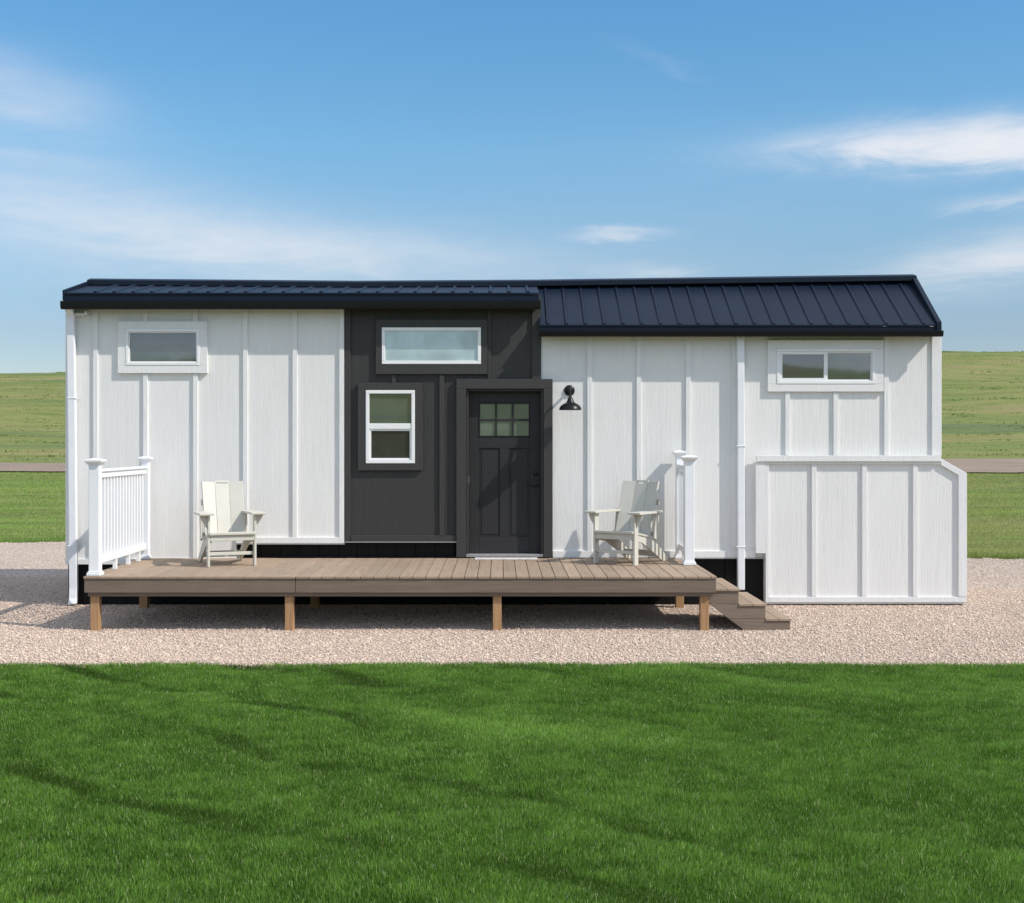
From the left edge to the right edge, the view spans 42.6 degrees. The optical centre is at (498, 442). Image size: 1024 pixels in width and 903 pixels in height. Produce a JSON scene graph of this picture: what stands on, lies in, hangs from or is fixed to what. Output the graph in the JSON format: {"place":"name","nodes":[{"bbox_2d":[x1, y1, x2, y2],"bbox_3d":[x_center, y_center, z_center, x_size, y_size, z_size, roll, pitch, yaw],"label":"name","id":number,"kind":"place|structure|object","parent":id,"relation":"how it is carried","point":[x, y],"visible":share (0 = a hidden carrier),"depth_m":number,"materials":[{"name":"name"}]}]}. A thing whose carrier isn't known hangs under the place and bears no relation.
{"place":"outdoors","nodes":[
{"label":"outdoors","id":0,"kind":"place"},
{"bbox_2d":[475,557,537,559],"bbox_3d":[0.090,1.445,16.275,0.776,0.012,0.210,0,0,0],"label":"doormat","id":1,"kind":"object","parent":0,"point":[505,558],"visible":1,"depth_m":16.22,"materials":[{"name":"white"}]},
{"bbox_2d":[0,659,1023,902],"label":"lawn","id":2,"kind":"structure","parent":0,"point":[486,837],"depth_m":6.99,"materials":[{"name":"green plant"}]},
{"bbox_2d":[0,351,1023,558],"bbox_3d":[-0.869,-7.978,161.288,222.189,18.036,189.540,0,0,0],"label":"hill grass","id":3,"kind":"structure","parent":0,"point":[50,455],"depth_m":115.75,"materials":[{"name":"green plant"}]},
{"bbox_2d":[0,541,1023,668],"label":"gravel yard","id":4,"kind":"structure","parent":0,"point":[32,569],"depth_m":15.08,"materials":[{"name":"beige gravel"}]},
{"bbox_2d":[83,450,716,630],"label":"deck","id":5,"kind":"structure","parent":4,"relation":"on","point":[119,512],"depth_m":14.40,"materials":[{"name":"brown wood"}]},
{"bbox_2d":[194,480,265,566],"bbox_3d":[-3.263,0.959,15.690,0.770,0.986,0.938,0,0,-22],"label":"adirondack chair","id":6,"kind":"object","parent":5,"relation":"on","point":[217,500],"visible":1,"depth_m":15.80,"materials":[{"name":"white wood"}]},
{"bbox_2d":[584,480,667,565],"bbox_3d":[1.599,0.959,15.886,0.770,0.986,0.938,0,0,35],"label":"adirondack chair","id":7,"kind":"object","parent":5,"relation":"on","point":[636,511],"visible":1,"depth_m":15.91,"materials":[{"name":"white wood"}]},
{"bbox_2d":[60,274,966,604],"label":"tiny house","id":8,"kind":"structure","parent":4,"relation":"on","point":[800,416],"depth_m":16.50,"materials":[{"name":"white wood"}]},
{"bbox_2d":[118,321,207,372],"bbox_3d":[-4.219,-1.189,16.481,1.124,0.651,0.058,0,0,0],"label":"window","id":9,"kind":"structure","parent":8,"relation":"in","point":[143,346],"depth_m":16.46,"materials":[{"name":"white plastic"}]},
{"bbox_2d":[358,383,422,469],"bbox_3d":[-1.364,-0.192,16.481,0.811,1.095,0.058,0,0,0],"label":"window","id":10,"kind":"structure","parent":8,"relation":"in","point":[390,415],"depth_m":16.46,"materials":[{"name":"white plastic"}]},
{"bbox_2d":[376,319,487,373],"bbox_3d":[-0.843,-1.195,16.481,1.402,0.686,0.058,0,0,0],"label":"window","id":11,"kind":"structure","parent":8,"relation":"in","point":[403,346],"depth_m":16.46,"materials":[{"name":"white plastic"}]},
{"bbox_2d":[456,379,552,556],"bbox_3d":[0.071,0.327,16.547,1.207,2.234,0.205,0,0,0],"label":"door","id":12,"kind":"structure","parent":8,"relation":"in","point":[504,485],"depth_m":16.59,"materials":[{"name":"paint"}]},
{"bbox_2d":[767,340,883,391],"bbox_3d":[4.101,-0.957,16.481,1.456,0.647,0.058,0,0,0],"label":"window","id":13,"kind":"structure","parent":8,"relation":"in","point":[792,365],"depth_m":16.46,"materials":[{"name":"white plastic"}]},
{"bbox_2d":[709,578,791,629],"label":"porch steps","id":14,"kind":"structure","parent":4,"relation":"on","point":[742,610],"depth_m":14.29,"materials":[{"name":"brown wood"}]},
{"bbox_2d":[0,470,1023,558],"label":"field grass","id":15,"kind":"structure","parent":0,"point":[1000,555],"depth_m":36.79,"materials":[{"name":"green plant"}]},
{"bbox_2d":[0,459,1023,472],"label":"road","id":16,"kind":"structure","parent":0,"point":[994,465],"depth_m":63.15,"materials":[{"name":"grey asphalt"}]},
{"bbox_2d":[0,0,1023,372],"label":"sky","id":17,"kind":"structure","parent":0,"point":[340,140],"materials":[{"name":"blue"}]}
]}

